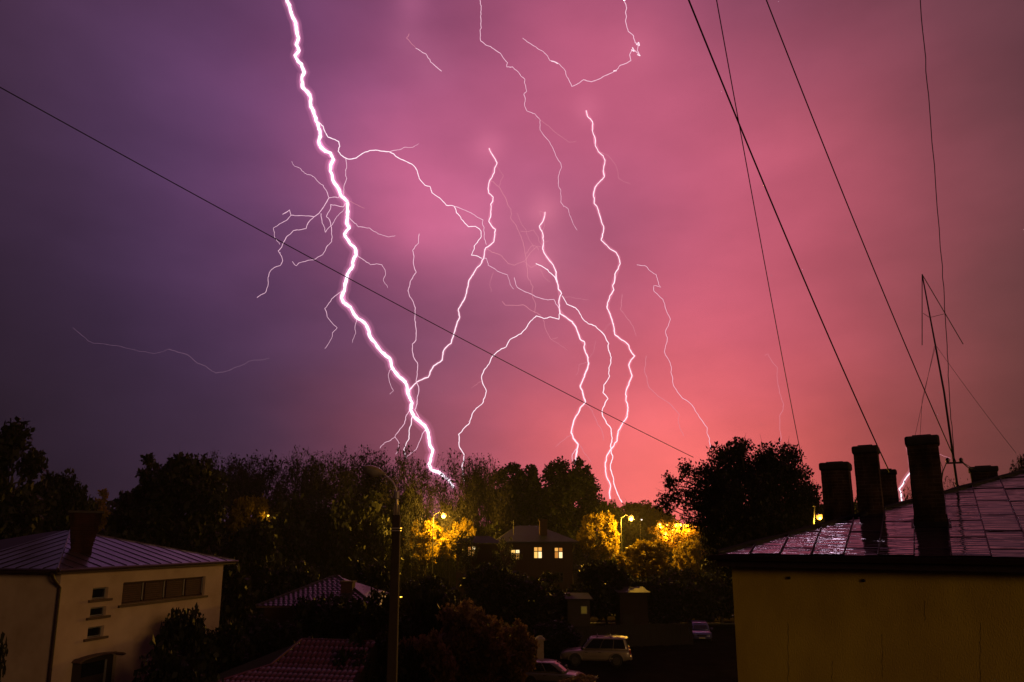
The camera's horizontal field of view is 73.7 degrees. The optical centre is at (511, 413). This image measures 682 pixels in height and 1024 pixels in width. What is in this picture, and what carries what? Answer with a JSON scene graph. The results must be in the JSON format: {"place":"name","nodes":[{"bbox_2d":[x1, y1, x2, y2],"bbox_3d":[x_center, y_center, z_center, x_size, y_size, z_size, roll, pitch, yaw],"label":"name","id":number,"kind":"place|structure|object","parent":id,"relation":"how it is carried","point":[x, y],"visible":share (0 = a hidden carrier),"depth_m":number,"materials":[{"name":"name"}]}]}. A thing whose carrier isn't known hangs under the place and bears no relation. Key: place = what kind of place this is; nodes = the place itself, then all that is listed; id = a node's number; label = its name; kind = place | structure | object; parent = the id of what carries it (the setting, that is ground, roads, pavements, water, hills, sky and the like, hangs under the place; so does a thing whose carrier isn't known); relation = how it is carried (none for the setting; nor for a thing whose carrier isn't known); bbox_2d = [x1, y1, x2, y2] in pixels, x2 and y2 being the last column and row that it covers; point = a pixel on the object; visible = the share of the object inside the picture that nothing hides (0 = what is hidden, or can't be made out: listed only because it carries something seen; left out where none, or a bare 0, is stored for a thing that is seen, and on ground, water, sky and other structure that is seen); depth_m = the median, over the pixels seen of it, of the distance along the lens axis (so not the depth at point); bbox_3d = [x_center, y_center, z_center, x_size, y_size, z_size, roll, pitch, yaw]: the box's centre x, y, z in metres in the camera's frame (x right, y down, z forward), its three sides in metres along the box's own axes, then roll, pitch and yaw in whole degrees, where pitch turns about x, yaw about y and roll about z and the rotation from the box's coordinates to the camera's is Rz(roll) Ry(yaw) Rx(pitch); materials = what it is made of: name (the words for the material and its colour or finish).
{"place":"outdoors","nodes":[
{"label":"outdoors","id":0,"kind":"place"},
{"bbox_2d":[95,488,111,532],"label":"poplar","id":1,"kind":"object","parent":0,"point":[103,500],"visible":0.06,"depth_m":95.04,"materials":[{"name":"green plant"}]},
{"bbox_2d":[0,510,238,681],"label":"cream house","id":2,"kind":"structure","parent":0,"point":[81,600],"depth_m":28.47,"materials":[{"name":"paint"}]},
{"bbox_2d":[83,626,108,641],"bbox_3d":[-16.997,8.919,27.815,0.290,0.577,1.157,-3,-11,14],"label":"window","id":3,"kind":"structure","parent":2,"relation":"in","point":[92,631],"depth_m":27.84,"materials":[{"name":"black glass"}]},
{"bbox_2d":[86,606,110,619],"bbox_3d":[-16.994,8.139,27.971,0.290,0.519,1.146,-3,-11,14],"label":"window","id":4,"kind":"structure","parent":2,"relation":"in","point":[96,611],"depth_m":28.00,"materials":[{"name":"black glass"}]},
{"bbox_2d":[71,652,125,681],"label":"door","id":5,"kind":"structure","parent":2,"relation":"in","point":[97,667],"depth_m":27.74,"materials":[{"name":"brown wood"}]},
{"bbox_2d":[88,587,112,602],"bbox_3d":[-16.992,7.423,28.114,0.290,0.606,1.142,-3,-11,14],"label":"window","id":6,"kind":"structure","parent":2,"relation":"in","point":[98,593],"depth_m":28.15,"materials":[{"name":"black glass"}]},
{"bbox_2d":[118,576,207,607],"bbox_3d":[-16.052,8.185,31.670,0.290,1.082,5.567,-3,-11,14],"label":"window","id":7,"kind":"structure","parent":2,"relation":"in","point":[152,590],"depth_m":31.39,"materials":[{"name":"brown glass"}]},
{"bbox_2d":[105,483,135,539],"bbox_3d":[-35.876,13.547,64.872,6.385,13.854,5.954,4,-11,-23],"label":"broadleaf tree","id":8,"kind":"object","parent":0,"point":[117,515],"visible":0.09,"depth_m":63.98,"materials":[{"name":"green plant"}]},
{"bbox_2d":[122,452,156,534],"bbox_3d":[-34.158,11.780,62.875,3.594,16.546,3.384,0,-10,0],"label":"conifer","id":9,"kind":"object","parent":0,"point":[149,460],"visible":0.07,"depth_m":63.44,"materials":[{"name":"green plant"}]},
{"bbox_2d":[256,575,401,627],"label":"tiled house","id":10,"kind":"structure","parent":0,"point":[277,607],"depth_m":41.80,"materials":[{"name":"tile"}]},
{"bbox_2d":[0,87,692,456],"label":"overhead wire","id":11,"kind":"object","parent":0,"point":[280,241],"visible":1,"depth_m":26.42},
{"bbox_2d":[432,512,446,572],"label":"lit street lamp","id":12,"kind":"object","parent":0,"point":[443,514],"visible":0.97,"depth_m":85.28,"materials":[{"name":"metal"}]},
{"bbox_2d":[455,536,500,603],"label":"brick cottage","id":13,"kind":"structure","parent":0,"point":[485,551],"depth_m":77.41,"materials":[{"name":"brick"}]},
{"bbox_2d":[249,548,735,681],"bbox_3d":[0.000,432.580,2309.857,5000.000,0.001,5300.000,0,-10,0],"label":"ground","id":14,"kind":"structure","parent":0,"point":[723,635],"depth_m":58.60,"materials":[{"name":"soil"}]},
{"bbox_2d":[0,632,9,681],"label":"shrub","id":15,"kind":"object","parent":14,"relation":"on","point":[3,655],"visible":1,"depth_m":18.41,"materials":[{"name":"green plant"}]},
{"bbox_2d":[0,416,60,539],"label":"broadleaf tree","id":16,"kind":"object","parent":14,"relation":"on","point":[22,510],"visible":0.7,"depth_m":45.54,"materials":[{"name":"green plant"}]},
{"bbox_2d":[36,467,97,532],"bbox_3d":[-34.008,10.762,51.081,4.691,14.358,5.031,-7,-12,32],"label":"broadleaf tree","id":17,"kind":"object","parent":14,"relation":"on","point":[72,495],"visible":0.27,"depth_m":50.87,"materials":[{"name":"green plant"}]},
{"bbox_2d":[119,449,230,554],"bbox_3d":[-30.073,11.261,60.950,9.006,16.954,9.658,7,-13,-35],"label":"broadleaf tree","id":18,"kind":"object","parent":14,"relation":"on","point":[182,503],"visible":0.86,"depth_m":59.52,"materials":[{"name":"green plant"}]},
{"bbox_2d":[132,635,223,681],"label":"shrub","id":19,"kind":"object","parent":14,"relation":"on","point":[173,667],"visible":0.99,"depth_m":24.33,"materials":[{"name":"green plant"}]},
{"bbox_2d":[149,602,209,670],"bbox_3d":[-13.949,10.940,28.564,2.800,5.905,2.948,-2,-11,10],"label":"shrub","id":20,"kind":"object","parent":14,"relation":"on","point":[179,629],"visible":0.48,"depth_m":28.51,"materials":[{"name":"green plant"}]},
{"bbox_2d":[195,449,251,555],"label":"bare tree","id":21,"kind":"object","parent":14,"relation":"on","point":[234,487],"visible":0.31,"depth_m":97.10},
{"bbox_2d":[198,614,255,676],"bbox_3d":[-12.614,11.410,29.467,3.047,5.368,3.181,-5,-12,25],"label":"shrub","id":22,"kind":"object","parent":14,"relation":"on","point":[226,639],"visible":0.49,"depth_m":29.39,"materials":[{"name":"green plant"}]},
{"bbox_2d":[209,550,261,632],"bbox_3d":[-20.175,13.236,46.312,5.897,7.832,5.599,3,-11,-16],"label":"shrub","id":23,"kind":"object","parent":14,"relation":"on","point":[237,601],"visible":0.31,"depth_m":46.27,"materials":[{"name":"green plant"}]},
{"bbox_2d":[224,493,270,558],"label":"lit tree","id":24,"kind":"object","parent":14,"relation":"on","point":[239,513],"visible":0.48,"depth_m":91.28,"materials":[{"name":"green plant"}]},
{"bbox_2d":[218,515,291,611],"bbox_3d":[-24.315,15.057,64.392,8.108,10.837,7.699,1,-10,-7],"label":"tree","id":25,"kind":"object","parent":14,"relation":"on","point":[261,540],"visible":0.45,"depth_m":63.22,"materials":[{"name":"green plant"}]},
{"bbox_2d":[226,449,292,537],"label":"bare tree","id":26,"kind":"object","parent":14,"relation":"on","point":[258,482],"visible":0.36,"depth_m":100.05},
{"bbox_2d":[260,555,320,615],"bbox_3d":[-16.814,14.731,52.969,6.512,7.386,6.238,0,-10,-1],"label":"shrub","id":27,"kind":"object","parent":14,"relation":"on","point":[294,576],"visible":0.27,"depth_m":52.38,"materials":[{"name":"green plant"}]},
{"bbox_2d":[255,492,330,577],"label":"tree","id":28,"kind":"object","parent":14,"relation":"on","point":[298,530],"visible":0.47,"depth_m":87.76,"materials":[{"name":"green plant"}]},
{"bbox_2d":[209,638,378,681],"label":"red tiled house","id":29,"kind":"structure","parent":14,"relation":"on","point":[305,659],"depth_m":25.56,"materials":[{"name":"tile"}]},
{"bbox_2d":[268,445,334,558],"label":"bare tree","id":30,"kind":"object","parent":14,"relation":"on","point":[280,499],"visible":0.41,"depth_m":95.31,"materials":[{"name":"plant"}]},
{"bbox_2d":[288,592,332,638],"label":"shrub","id":31,"kind":"object","parent":14,"relation":"on","point":[304,614],"visible":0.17,"depth_m":37.97,"materials":[{"name":"green plant"}]},
{"bbox_2d":[292,444,366,510],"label":"bare tree","id":32,"kind":"object","parent":14,"relation":"on","point":[339,472],"visible":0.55,"depth_m":98.08,"materials":[{"name":"plant"}]},
{"bbox_2d":[303,592,372,638],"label":"shrub","id":33,"kind":"object","parent":14,"relation":"on","point":[337,617],"visible":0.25,"depth_m":36.71,"materials":[{"name":"green plant"}]},
{"bbox_2d":[313,485,391,580],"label":"broadleaf tree","id":34,"kind":"object","parent":14,"relation":"on","point":[346,517],"visible":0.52,"depth_m":86.38,"materials":[{"name":"green plant"}]},
{"bbox_2d":[332,645,373,681],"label":"shrub","id":35,"kind":"object","parent":14,"relation":"on","point":[342,654],"visible":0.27,"depth_m":25.43,"materials":[{"name":"green plant"}]},
{"bbox_2d":[337,444,398,519],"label":"bare tree","id":36,"kind":"object","parent":14,"relation":"on","point":[368,482],"visible":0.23,"depth_m":103.85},
{"bbox_2d":[350,514,404,582],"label":"tree","id":37,"kind":"object","parent":14,"relation":"on","point":[377,534],"visible":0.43,"depth_m":81.55,"materials":[{"name":"green plant"}]},
{"bbox_2d":[353,553,401,605],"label":"shrub","id":38,"kind":"object","parent":14,"relation":"on","point":[379,573],"visible":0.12,"depth_m":49.75,"materials":[{"name":"green plant"}]},
{"bbox_2d":[361,465,401,681],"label":"street lamp","id":39,"kind":"object","parent":14,"relation":"on","point":[393,623],"visible":1,"depth_m":20.31,"materials":[{"name":"metal"}]},
{"bbox_2d":[356,582,411,639],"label":"shrub","id":40,"kind":"object","parent":14,"relation":"on","point":[381,614],"visible":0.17,"depth_m":35.42,"materials":[{"name":"green plant"}]},
{"bbox_2d":[373,440,434,588],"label":"bare tree","id":41,"kind":"object","parent":14,"relation":"on","point":[384,498],"visible":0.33,"depth_m":95.25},
{"bbox_2d":[379,482,433,592],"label":"tree","id":42,"kind":"object","parent":14,"relation":"on","point":[408,571],"visible":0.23,"depth_m":91.45,"materials":[{"name":"green plant"}]},
{"bbox_2d":[0,496,824,575],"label":"wood","id":43,"kind":"object","parent":14,"relation":"on","point":[578,558],"visible":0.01,"depth_m":159.41,"materials":[{"name":"green plant"}]},
{"bbox_2d":[401,470,425,578],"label":"bare tree","id":44,"kind":"object","parent":14,"relation":"on","point":[407,531],"visible":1,"depth_m":81.94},
{"bbox_2d":[400,517,451,576],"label":"lit tree","id":45,"kind":"object","parent":14,"relation":"on","point":[440,546],"visible":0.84,"depth_m":87.02,"materials":[{"name":"yellow plant"}]},
{"bbox_2d":[398,627,458,681],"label":"shrub","id":46,"kind":"object","parent":14,"relation":"on","point":[440,663],"visible":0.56,"depth_m":28.88,"materials":[{"name":"green plant"}]},
{"bbox_2d":[401,578,459,674],"bbox_3d":[-4.524,12.098,36.386,4.099,6.505,3.909,4,-11,-19],"label":"shrub","id":47,"kind":"object","parent":14,"relation":"on","point":[425,609],"visible":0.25,"depth_m":36.23,"materials":[{"name":"green plant"}]},
{"bbox_2d":[400,571,461,616],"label":"shrub","id":48,"kind":"object","parent":14,"relation":"on","point":[433,581],"visible":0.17,"depth_m":53.91,"materials":[{"name":"green plant"}]},
{"bbox_2d":[431,492,465,591],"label":"shrub","id":49,"kind":"object","parent":14,"relation":"on","point":[440,567],"visible":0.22,"depth_m":93.22,"materials":[{"name":"green plant"}]},
{"bbox_2d":[423,448,479,590],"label":"bare tree","id":50,"kind":"object","parent":14,"relation":"on","point":[434,492],"visible":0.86,"depth_m":91.47,"materials":[{"name":"plant"}]},
{"bbox_2d":[444,517,475,559],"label":"lit tree","id":51,"kind":"object","parent":14,"relation":"on","point":[467,526],"visible":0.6,"depth_m":89.05,"materials":[{"name":"yellow plant"}]},
{"bbox_2d":[451,531,480,594],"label":"broadleaf tree","id":52,"kind":"object","parent":14,"relation":"on","point":[464,557],"visible":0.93,"depth_m":73.40,"materials":[{"name":"green plant"}]},
{"bbox_2d":[451,453,496,526],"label":"bare tree","id":53,"kind":"object","parent":14,"relation":"on","point":[472,471],"visible":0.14,"depth_m":106.35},
{"bbox_2d":[436,597,514,681],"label":"shrub","id":54,"kind":"object","parent":14,"relation":"on","point":[462,629],"visible":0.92,"depth_m":32.66,"materials":[{"name":"green plant"}]},
{"bbox_2d":[457,559,512,623],"bbox_3d":[-2.103,16.688,62.136,6.814,6.735,6.470,10,-14,-42],"label":"shrub","id":55,"kind":"object","parent":14,"relation":"on","point":[475,580],"visible":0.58,"depth_m":60.66,"materials":[{"name":"green plant"}]},
{"bbox_2d":[473,520,502,543],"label":"shrub","id":56,"kind":"object","parent":14,"relation":"on","point":[493,531],"visible":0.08,"depth_m":91.10,"materials":[{"name":"green plant"}]},
{"bbox_2d":[462,453,516,534],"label":"bare tree","id":57,"kind":"object","parent":14,"relation":"on","point":[501,513],"visible":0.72,"depth_m":96.23,"materials":[{"name":"plant"}]},
{"bbox_2d":[491,537,522,573],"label":"broadleaf tree","id":58,"kind":"object","parent":14,"relation":"on","point":[497,557],"visible":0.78,"depth_m":74.13,"materials":[{"name":"green plant"}]},
{"bbox_2d":[489,462,550,533],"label":"broadleaf tree","id":59,"kind":"object","parent":14,"relation":"on","point":[526,489],"visible":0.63,"depth_m":107.45,"materials":[{"name":"green plant"}]},
{"bbox_2d":[492,568,570,634],"bbox_3d":[1.856,16.647,60.178,8.120,6.136,7.744,-10,-14,44],"label":"shrub","id":60,"kind":"object","parent":14,"relation":"on","point":[529,602],"visible":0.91,"depth_m":58.46,"materials":[{"name":"green plant"}]},
{"bbox_2d":[535,636,544,658],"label":"gate pillar","id":61,"kind":"structure","parent":14,"relation":"on","point":[540,650],"depth_m":42.35,"materials":[{"name":"stone"}]},
{"bbox_2d":[519,483,573,525],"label":"broadleaf tree","id":62,"kind":"object","parent":14,"relation":"on","point":[558,507],"visible":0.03,"depth_m":113.21,"materials":[{"name":"green plant"}]},
{"bbox_2d":[537,455,604,551],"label":"broadleaf tree","id":63,"kind":"object","parent":14,"relation":"on","point":[578,486],"visible":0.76,"depth_m":108.73,"materials":[{"name":"green plant"}]},
{"bbox_2d":[563,593,592,640],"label":"garden shed","id":64,"kind":"structure","parent":14,"relation":"on","point":[578,609],"depth_m":58.03,"materials":[{"name":"brown"}]},
{"bbox_2d":[570,617,580,640],"bbox_3d":[5.332,18.246,57.729,0.900,1.950,0.049,0,-10,0],"label":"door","id":65,"kind":"structure","parent":64,"relation":"in","point":[575,621],"depth_m":57.82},
{"bbox_2d":[576,510,619,565],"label":"lit tree","id":66,"kind":"object","parent":14,"relation":"on","point":[602,548],"visible":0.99,"depth_m":88.34,"materials":[{"name":"yellow plant"}]},
{"bbox_2d":[565,556,633,625],"bbox_3d":[8.464,16.889,63.887,7.027,6.977,6.672,7,-12,-33],"label":"shrub","id":67,"kind":"object","parent":14,"relation":"on","point":[603,595],"visible":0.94,"depth_m":62.92,"materials":[{"name":"green plant"}]},
{"bbox_2d":[596,500,625,563],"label":"broadleaf tree","id":68,"kind":"object","parent":14,"relation":"on","point":[605,507],"visible":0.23,"depth_m":98.09,"materials":[{"name":"green plant"}]},
{"bbox_2d":[535,623,693,650],"bbox_3d":[8.289,17.694,54.258,13.338,1.782,0.184,2,-11,-13],"label":"board fence","id":69,"kind":"object","parent":14,"relation":"on","point":[657,638],"visible":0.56,"depth_m":54.76,"materials":[{"name":"wood"}]},
{"bbox_2d":[613,587,649,637],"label":"garden shed","id":70,"kind":"structure","parent":14,"relation":"on","point":[631,607],"depth_m":60.04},
{"bbox_2d":[623,615,632,637],"bbox_3d":[10.165,18.607,59.696,0.900,1.950,0.049,0,-10,0],"label":"door","id":71,"kind":"structure","parent":70,"relation":"in","point":[627,619],"depth_m":59.76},
{"bbox_2d":[611,577,671,616],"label":"shrub","id":72,"kind":"object","parent":14,"relation":"on","point":[648,585],"visible":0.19,"depth_m":64.56,"materials":[{"name":"green plant"}]},
{"bbox_2d":[613,538,672,578],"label":"lit tree","id":73,"kind":"object","parent":14,"relation":"on","point":[645,558],"visible":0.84,"depth_m":76.97,"materials":[{"name":"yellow plant"}]},
{"bbox_2d":[619,499,676,553],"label":"broadleaf tree","id":74,"kind":"object","parent":14,"relation":"on","point":[648,514],"visible":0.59,"depth_m":144.55,"materials":[{"name":"green plant"}]},
{"bbox_2d":[648,518,702,571],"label":"lit tree","id":75,"kind":"object","parent":14,"relation":"on","point":[686,533],"visible":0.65,"depth_m":117.84,"materials":[{"name":"yellow plant"}]},
{"bbox_2d":[659,565,703,622],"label":"shrub","id":76,"kind":"object","parent":14,"relation":"on","point":[675,574],"visible":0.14,"depth_m":69.82,"materials":[{"name":"green plant"}]},
{"bbox_2d":[671,538,705,577],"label":"lit tree","id":77,"kind":"object","parent":14,"relation":"on","point":[688,555],"visible":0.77,"depth_m":81.38,"materials":[{"name":"green plant"}]},
{"bbox_2d":[653,457,742,533],"bbox_3d":[11.018,9.120,39.136,5.545,13.298,4.699,-4,-11,20],"label":"broadleaf tree","id":78,"kind":"object","parent":14,"relation":"on","point":[686,470],"visible":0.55,"depth_m":39.52,"materials":[{"name":"green plant"}]},
{"bbox_2d":[690,620,712,640],"bbox_3d":[16.223,18.742,58.962,2.060,1.420,3.902,-2,-11,10],"label":"parked car","id":79,"kind":"object","parent":14,"relation":"on","point":[701,629],"visible":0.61,"depth_m":58.04,"materials":[{"name":"purple paint"}]},
{"bbox_2d":[692,557,733,622],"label":"shrub","id":80,"kind":"object","parent":14,"relation":"on","point":[713,582],"visible":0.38,"depth_m":68.12,"materials":[{"name":"green plant"}]},
{"bbox_2d":[687,435,824,593],"bbox_3d":[13.465,8.048,37.068,7.562,14.581,7.693,9,-13,-39],"label":"broadleaf tree","id":81,"kind":"object","parent":14,"relation":"on","point":[772,491],"visible":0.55,"depth_m":36.06,"materials":[{"name":"green plant"}]},
{"bbox_2d":[708,434,1023,681],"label":"yellow house","id":82,"kind":"structure","parent":14,"relation":"on","point":[925,583],"depth_m":12.93,"materials":[{"name":"paint"}]},
{"bbox_2d":[688,0,889,472],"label":"overhead wire","id":83,"kind":"object","parent":82,"relation":"attached to","point":[778,218],"visible":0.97,"depth_m":12.23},
{"bbox_2d":[922,274,971,485],"bbox_3d":[10.646,-0.686,16.578,1.119,5.598,0.362,0,-10,0],"label":"roof aerial","id":84,"kind":"object","parent":82,"relation":"attached to","point":[954,463],"visible":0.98,"depth_m":16.46,"materials":[{"name":"metal"}]},
{"bbox_2d":[766,0,955,461],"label":"overhead wire","id":85,"kind":"object","parent":84,"relation":"attached to","point":[854,222],"visible":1,"depth_m":13.23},
{"bbox_2d":[920,0,954,456],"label":"overhead wire","id":86,"kind":"object","parent":84,"relation":"attached to","point":[938,222],"visible":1,"depth_m":14.74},
{"bbox_2d":[1009,454,1023,472],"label":"broadleaf tree","id":87,"kind":"object","parent":14,"relation":"on","point":[1020,461],"visible":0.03,"depth_m":40.17,"materials":[{"name":"green plant"}]},
{"bbox_2d":[0,0,1023,526],"label":"sky","id":88,"kind":"structure","parent":0,"point":[207,96],"materials":[{"name":"purple"}]},
{"bbox_2d":[257,0,485,487],"bbox_3d":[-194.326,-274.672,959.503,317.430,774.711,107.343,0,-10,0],"label":"lightning bolt","id":89,"kind":"object","parent":88,"relation":"in","point":[324,150],"visible":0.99,"depth_m":970.31,"materials":[{"name":"white"}]},
{"bbox_2d":[408,236,418,416],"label":"lightning bolt","id":90,"kind":"object","parent":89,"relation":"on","point":[416,330],"visible":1,"depth_m":969.33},
{"bbox_2d":[409,148,539,391],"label":"lightning bolt","id":91,"kind":"object","parent":88,"relation":"in","point":[474,272],"visible":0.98,"depth_m":1030.11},
{"bbox_2d":[480,1,576,229],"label":"lightning bolt","id":92,"kind":"object","parent":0,"point":[525,107],"visible":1,"depth_m":1271.73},
{"bbox_2d":[497,519,578,592],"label":"brick house","id":93,"kind":"structure","parent":0,"point":[541,548],"depth_m":80.73,"materials":[{"name":"brick"}]},
{"bbox_2d":[533,547,541,558],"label":"window","id":94,"kind":"structure","parent":93,"relation":"in","point":[537,551],"depth_m":80.73,"materials":[{"name":"yellow"}]},
{"bbox_2d":[554,547,562,558],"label":"window","id":95,"kind":"structure","parent":93,"relation":"in","point":[558,551],"depth_m":80.81,"materials":[{"name":"yellow"}]},
{"bbox_2d":[458,168,621,501],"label":"lightning bolt","id":96,"kind":"object","parent":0,"point":[578,444],"visible":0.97,"depth_m":1074.51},
{"bbox_2d":[524,1,639,85],"bbox_3d":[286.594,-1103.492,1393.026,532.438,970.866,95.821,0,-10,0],"label":"lightning bolt","id":97,"kind":"object","parent":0,"point":[638,43],"visible":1,"depth_m":1329.59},
{"bbox_2d":[483,615,734,623],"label":"road","id":98,"kind":"structure","parent":0,"point":[611,619],"depth_m":71.33,"materials":[{"name":"asphalt"}]},
{"bbox_2d":[586,111,634,498],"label":"lightning bolt","id":99,"kind":"object","parent":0,"point":[609,312],"visible":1,"depth_m":1114.64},
{"bbox_2d":[498,648,737,681],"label":"parking yard","id":100,"kind":"structure","parent":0,"point":[687,665],"depth_m":46.19,"materials":[{"name":"asphalt"}]},
{"bbox_2d":[488,618,539,681],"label":"shrub","id":101,"kind":"object","parent":100,"relation":"on","point":[512,671],"visible":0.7,"depth_m":35.83,"materials":[{"name":"green plant"}]},
{"bbox_2d":[521,658,583,681],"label":"parked car","id":102,"kind":"object","parent":100,"relation":"on","point":[548,670],"visible":0.5,"depth_m":39.59,"materials":[{"name":"red paint"}]},
{"bbox_2d":[555,673,597,681],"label":"shrub","id":103,"kind":"object","parent":100,"relation":"on","point":[580,677],"visible":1,"depth_m":36.05,"materials":[{"name":"green plant"}]},
{"bbox_2d":[560,632,631,666],"bbox_3d":[5.790,16.251,47.242,4.902,2.089,2.260,-1,-10,7],"label":"parked car","id":104,"kind":"object","parent":100,"relation":"on","point":[615,651],"visible":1,"depth_m":46.38,"materials":[{"name":"silver paint"}]},
{"bbox_2d":[640,265,710,446],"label":"lightning bolt","id":105,"kind":"object","parent":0,"point":[665,346],"visible":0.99,"depth_m":1333.07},
{"bbox_2d":[716,0,808,492],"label":"overhead wire","id":106,"kind":"object","parent":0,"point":[758,230],"visible":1,"depth_m":17.11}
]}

